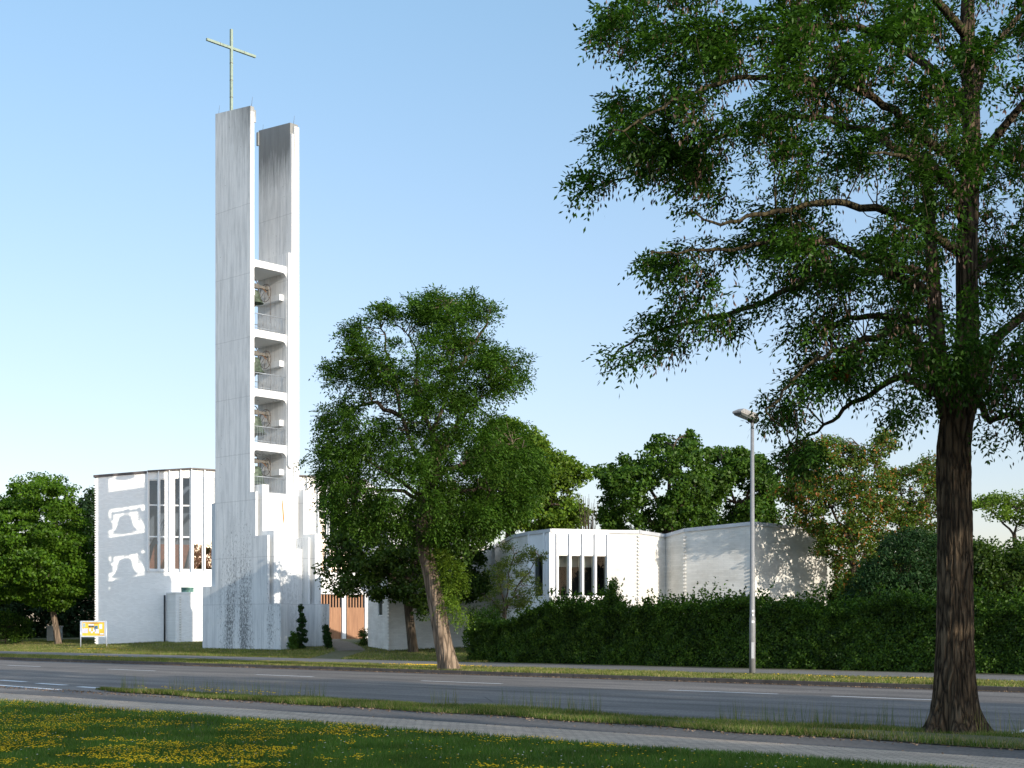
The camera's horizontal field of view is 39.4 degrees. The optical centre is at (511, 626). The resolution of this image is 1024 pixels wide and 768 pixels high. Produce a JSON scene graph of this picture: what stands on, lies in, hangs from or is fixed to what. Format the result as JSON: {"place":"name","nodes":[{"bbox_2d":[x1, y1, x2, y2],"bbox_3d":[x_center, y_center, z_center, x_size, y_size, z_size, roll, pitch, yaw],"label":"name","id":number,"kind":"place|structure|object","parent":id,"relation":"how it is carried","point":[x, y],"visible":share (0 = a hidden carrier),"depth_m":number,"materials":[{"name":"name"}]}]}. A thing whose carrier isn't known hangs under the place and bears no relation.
{"place":"outdoors","nodes":[
{"label":"outdoors","id":0,"kind":"place"},
{"bbox_2d":[0,697,1001,767],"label":"lawn","id":1,"kind":"structure","parent":0,"point":[259,738],"depth_m":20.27,"materials":[{"name":"green plant"}]},
{"bbox_2d":[0,698,866,767],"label":"yellow flowers","id":2,"kind":"object","parent":1,"relation":"on","point":[152,758],"visible":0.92,"depth_m":18.10,"materials":[{"name":"yellow plant"}]},
{"bbox_2d":[15,707,870,767],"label":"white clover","id":3,"kind":"object","parent":1,"relation":"on","point":[387,735],"visible":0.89,"depth_m":17.33,"materials":[{"name":"white plant"}]},
{"bbox_2d":[0,660,1023,732],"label":"road","id":4,"kind":"structure","parent":0,"point":[681,699],"depth_m":35.91,"materials":[{"name":"grey asphalt"}]},
{"bbox_2d":[0,659,1021,758],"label":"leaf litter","id":5,"kind":"object","parent":4,"relation":"on","point":[475,714],"visible":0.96,"depth_m":32.62,"materials":[{"name":"brown plant"}]},
{"bbox_2d":[20,660,1023,692],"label":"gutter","id":6,"kind":"object","parent":4,"relation":"on","point":[555,677],"visible":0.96,"depth_m":44.12,"materials":[{"name":"grey concrete"}]},
{"bbox_2d":[0,693,1023,767],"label":"paved path","id":7,"kind":"structure","parent":0,"point":[889,756],"depth_m":20.51,"materials":[{"name":"concrete"}]},
{"bbox_2d":[0,689,1023,758],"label":"footpath","id":8,"kind":"structure","parent":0,"point":[738,736],"depth_m":23.30,"materials":[{"name":"concrete"}]},
{"bbox_2d":[0,651,1023,680],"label":"footpath","id":9,"kind":"structure","parent":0,"point":[856,673],"depth_m":52.97,"materials":[{"name":"concrete"}]},
{"bbox_2d":[0,637,1023,674],"bbox_3d":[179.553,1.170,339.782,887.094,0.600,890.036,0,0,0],"label":"church lawn","id":10,"kind":"structure","parent":0,"point":[336,654],"depth_m":71.38,"materials":[{"name":"green plant"}]},
{"bbox_2d":[0,585,22,638],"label":"conifer tree","id":11,"kind":"object","parent":10,"relation":"on","point":[10,606],"visible":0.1,"depth_m":114.60,"materials":[{"name":"green plant"}]},
{"bbox_2d":[0,607,35,643],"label":"undergrowth shrub","id":12,"kind":"object","parent":10,"relation":"on","point":[16,632],"visible":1,"depth_m":102.88,"materials":[{"name":"green plant"}]},
{"bbox_2d":[3,520,82,637],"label":"conifer tree","id":13,"kind":"object","parent":10,"relation":"on","point":[40,618],"visible":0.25,"depth_m":115.94,"materials":[{"name":"green plant"}]},
{"bbox_2d":[0,471,95,643],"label":"hornbeam tree","id":14,"kind":"object","parent":10,"relation":"on","point":[56,560],"visible":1,"depth_m":96.68,"materials":[{"name":"green plant"}]},
{"bbox_2d":[46,626,62,640],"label":"utility cabinet","id":15,"kind":"object","parent":10,"relation":"on","point":[50,634],"visible":0.49,"depth_m":105.80,"materials":[{"name":"grey metal"}]},
{"bbox_2d":[62,485,95,634],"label":"conifer tree","id":16,"kind":"object","parent":10,"relation":"on","point":[85,606],"visible":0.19,"depth_m":120.20,"materials":[{"name":"green plant"}]},
{"bbox_2d":[80,621,106,645],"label":"notice board","id":17,"kind":"object","parent":10,"relation":"on","point":[93,628],"visible":0.95,"depth_m":92.99,"materials":[{"name":"yellow metal"}]},
{"bbox_2d":[0,638,487,662],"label":"church lawn grass","id":18,"kind":"structure","parent":10,"relation":"on","point":[207,651],"depth_m":79.47,"materials":[{"name":"green plant"}]},
{"bbox_2d":[93,467,398,643],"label":"church building","id":19,"kind":"structure","parent":10,"relation":"on","point":[153,553],"depth_m":97.34,"materials":[{"name":"white paint"}]},
{"bbox_2d":[149,480,157,569],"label":"window","id":20,"kind":"structure","parent":19,"relation":"in","point":[149,480],"depth_m":97.45,"materials":[{"name":"white paint"}]},
{"bbox_2d":[160,479,164,569],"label":"window","id":21,"kind":"structure","parent":19,"relation":"in","point":[160,479],"depth_m":97.59,"materials":[{"name":"white paint"}]},
{"bbox_2d":[174,478,179,569],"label":"window","id":22,"kind":"structure","parent":19,"relation":"in","point":[174,478],"depth_m":97.76,"materials":[{"name":"white paint"}]},
{"bbox_2d":[182,477,189,569],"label":"window","id":23,"kind":"structure","parent":19,"relation":"in","point":[182,477],"depth_m":97.83,"materials":[{"name":"white paint"}]},
{"bbox_2d":[193,477,202,569],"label":"window","id":24,"kind":"structure","parent":19,"relation":"in","point":[197,481],"depth_m":98.19,"materials":[{"name":"white paint"}]},
{"bbox_2d":[205,477,214,569],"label":"window","id":25,"kind":"structure","parent":19,"relation":"in","point":[209,482],"depth_m":98.57,"materials":[{"name":"white paint"}]},
{"bbox_2d":[299,482,304,489],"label":"window","id":26,"kind":"structure","parent":19,"relation":"in","point":[301,484],"depth_m":101.87,"materials":[{"name":"white paint"}]},
{"bbox_2d":[308,483,315,533],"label":"window","id":27,"kind":"structure","parent":19,"relation":"in","point":[312,498],"depth_m":102.27,"materials":[{"name":"white paint"}]},
{"bbox_2d":[319,486,326,568],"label":"window","id":28,"kind":"structure","parent":19,"relation":"in","point":[323,532],"depth_m":102.65,"materials":[{"name":"white paint"}]},
{"bbox_2d":[330,487,336,572],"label":"window","id":29,"kind":"structure","parent":19,"relation":"in","point":[336,487],"depth_m":102.97,"materials":[{"name":"white paint"}]},
{"bbox_2d":[321,594,363,638],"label":"wooden door","id":30,"kind":"structure","parent":19,"relation":"in","point":[355,616],"depth_m":103.60,"materials":[{"name":"orange wood"}]},
{"bbox_2d":[203,29,328,649],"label":"bell tower","id":31,"kind":"structure","parent":10,"relation":"on","point":[266,550],"depth_m":83.72,"materials":[{"name":"white concrete"}]},
{"bbox_2d":[254,454,270,484],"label":"church bell","id":32,"kind":"object","parent":31,"relation":"on","point":[258,471],"visible":0.58,"depth_m":84.16,"materials":[{"name":"green metal"}]},
{"bbox_2d":[254,347,270,376],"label":"church bell","id":33,"kind":"object","parent":31,"relation":"on","point":[258,367],"visible":0.68,"depth_m":84.30,"materials":[{"name":"green metal"}]},
{"bbox_2d":[254,406,270,437],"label":"church bell","id":34,"kind":"object","parent":31,"relation":"hanging from","point":[258,421],"visible":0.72,"depth_m":84.23,"materials":[{"name":"green metal"}]},
{"bbox_2d":[254,279,270,315],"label":"church bell","id":35,"kind":"object","parent":31,"relation":"on","point":[257,299],"visible":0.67,"depth_m":84.47,"materials":[{"name":"green metal"}]},
{"bbox_2d":[286,631,298,649],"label":"young shrub","id":36,"kind":"object","parent":10,"relation":"on","point":[292,640],"visible":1,"depth_m":78.83,"materials":[{"name":"green plant"}]},
{"bbox_2d":[295,604,308,648],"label":"ivy column","id":37,"kind":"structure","parent":10,"relation":"on","point":[301,620],"depth_m":80.02,"materials":[{"name":"green plant"}]},
{"bbox_2d":[322,624,332,647],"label":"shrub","id":38,"kind":"object","parent":10,"relation":"on","point":[327,639],"visible":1,"depth_m":79.01,"materials":[{"name":"green plant"}]},
{"bbox_2d":[332,639,363,650],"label":"entrance path","id":39,"kind":"structure","parent":10,"relation":"on","point":[338,644],"depth_m":81.66,"materials":[{"name":"concrete"}]},
{"bbox_2d":[356,627,367,645],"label":"shrub","id":40,"kind":"object","parent":10,"relation":"on","point":[363,634],"visible":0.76,"depth_m":81.56,"materials":[{"name":"green plant"}]},
{"bbox_2d":[311,492,502,652],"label":"maple tree","id":41,"kind":"object","parent":10,"relation":"on","point":[375,569],"visible":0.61,"depth_m":71.19,"materials":[{"name":"green plant"}]},
{"bbox_2d":[477,540,548,618],"bbox_3d":[0.079,-1.197,62.975,2.973,5.297,3.197,0,0,-25],"label":"tree","id":42,"kind":"object","parent":10,"relation":"on","point":[520,601],"visible":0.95,"depth_m":62.70,"materials":[{"name":"green plant"}]},
{"bbox_2d":[462,414,594,537],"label":"light crowned tree","id":43,"kind":"object","parent":10,"relation":"on","point":[566,514],"visible":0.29,"depth_m":94.22,"materials":[{"name":"green plant"}]},
{"bbox_2d":[578,496,597,529],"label":"bare tree","id":44,"kind":"object","parent":10,"relation":"on","point":[589,525],"visible":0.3,"depth_m":87.86,"materials":[{"name":"plant"}]},
{"bbox_2d":[368,522,826,649],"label":"parish hall","id":45,"kind":"structure","parent":10,"relation":"on","point":[677,562],"depth_m":65.83,"materials":[{"name":"white paint"}]},
{"bbox_2d":[534,556,542,596],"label":"window","id":46,"kind":"structure","parent":45,"relation":"in","point":[535,556],"depth_m":66.49,"materials":[{"name":"white paint"}]},
{"bbox_2d":[559,555,567,592],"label":"window","id":47,"kind":"structure","parent":45,"relation":"in","point":[559,555],"depth_m":65.29,"materials":[{"name":"white paint"}]},
{"bbox_2d":[571,555,580,595],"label":"window","id":48,"kind":"structure","parent":45,"relation":"in","point":[571,555],"depth_m":65.44,"materials":[{"name":"white paint"}]},
{"bbox_2d":[584,555,593,596],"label":"window","id":49,"kind":"structure","parent":45,"relation":"in","point":[584,555],"depth_m":65.63,"materials":[{"name":"white paint"}]},
{"bbox_2d":[597,555,605,596],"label":"window","id":50,"kind":"structure","parent":45,"relation":"in","point":[597,555],"depth_m":65.84,"materials":[{"name":"white paint"}]},
{"bbox_2d":[597,577,624,605],"bbox_3d":[3.860,-0.236,56.023,1.220,3.459,1.306,0,0,21],"label":"tall shrub","id":51,"kind":"object","parent":10,"relation":"on","point":[611,591],"visible":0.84,"depth_m":55.70,"materials":[{"name":"green plant"}]},
{"bbox_2d":[589,428,721,533],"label":"oak tree","id":52,"kind":"object","parent":10,"relation":"on","point":[683,502],"visible":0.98,"depth_m":97.38,"materials":[{"name":"green plant"}]},
{"bbox_2d":[461,573,1023,673],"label":"hedge","id":53,"kind":"object","parent":10,"relation":"on","point":[896,632],"visible":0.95,"depth_m":50.95,"materials":[{"name":"green plant"}]},
{"bbox_2d":[702,444,783,524],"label":"oak tree","id":54,"kind":"object","parent":10,"relation":"on","point":[734,467],"visible":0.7,"depth_m":101.98,"materials":[{"name":"green plant"}]},
{"bbox_2d":[766,426,904,594],"bbox_3d":[14.293,-3.633,63.044,6.361,10.775,5.957,0,0,0],"label":"red tinged tree","id":55,"kind":"object","parent":10,"relation":"on","point":[825,492],"visible":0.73,"depth_m":61.81,"materials":[{"name":"green plant"}]},
{"bbox_2d":[827,564,887,605],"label":"background shrub","id":56,"kind":"object","parent":10,"relation":"on","point":[830,596],"visible":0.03,"depth_m":70.98,"materials":[{"name":"green plant"}]},
{"bbox_2d":[834,524,936,608],"bbox_3d":[14.230,-1.146,51.942,5.247,5.107,4.305,0,0,0],"label":"yew bush","id":57,"kind":"object","parent":10,"relation":"on","point":[906,556],"visible":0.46,"depth_m":50.94,"materials":[{"name":"green plant"}]},
{"bbox_2d":[880,450,936,584],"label":"red tinged tree","id":58,"kind":"object","parent":10,"relation":"on","point":[923,471],"visible":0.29,"depth_m":65.11,"materials":[{"name":"green plant"}]},
{"bbox_2d":[972,488,1023,592],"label":"airy tree","id":59,"kind":"object","parent":10,"relation":"on","point":[989,502],"visible":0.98,"depth_m":75.41,"materials":[{"name":"green plant"}]},
{"bbox_2d":[973,535,1023,607],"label":"background shrub","id":60,"kind":"object","parent":10,"relation":"on","point":[997,567],"visible":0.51,"depth_m":54.79,"materials":[{"name":"green plant"}]},
{"bbox_2d":[0,0,1023,627],"label":"sky","id":61,"kind":"structure","parent":0,"point":[435,136],"materials":[{"name":"blue"}]},
{"bbox_2d":[0,653,1023,686],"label":"grass verge","id":62,"kind":"object","parent":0,"point":[667,675],"depth_m":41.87,"materials":[{"name":"green plant"}]},
{"bbox_2d":[292,283,559,669],"bbox_3d":[-2.960,-5.244,49.538,9.368,13.584,8.392,0,0,0],"label":"street tree","id":63,"kind":"object","parent":62,"relation":"on","point":[430,466],"visible":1,"depth_m":48.11,"materials":[{"name":"green plant"}]},
{"bbox_2d":[77,648,988,693],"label":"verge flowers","id":64,"kind":"object","parent":62,"relation":"on","point":[405,664],"visible":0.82,"depth_m":39.69,"materials":[{"name":"yellow plant"}]},
{"bbox_2d":[732,408,758,673],"bbox_3d":[7.220,-2.557,44.089,0.340,8.274,1.010,0,0,43],"label":"street lamp","id":65,"kind":"object","parent":62,"relation":"on","point":[743,413],"visible":0.84,"depth_m":44.28,"materials":[{"name":"grey metal"}]},
{"bbox_2d":[95,686,1023,748],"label":"grass verge","id":66,"kind":"object","parent":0,"point":[999,739],"depth_m":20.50,"materials":[{"name":"green plant"}]},
{"bbox_2d":[121,675,1023,734],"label":"seed stalks","id":67,"kind":"object","parent":66,"relation":"on","point":[596,708],"visible":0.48,"depth_m":25.41,"materials":[{"name":"green plant"}]},
{"bbox_2d":[553,0,1023,733],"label":"foreground tree","id":68,"kind":"object","parent":66,"relation":"on","point":[955,378],"visible":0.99,"depth_m":19.97,"materials":[{"name":"green plant"}]},
{"label":"ground","id":69,"kind":"structure","parent":0,"visible":0},
{"bbox_2d":[0,657,1023,691],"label":"kerb","id":70,"kind":"structure","parent":69,"relation":"on","point":[889,685],"depth_m":44.73,"materials":[{"name":"concrete"}]}
]}

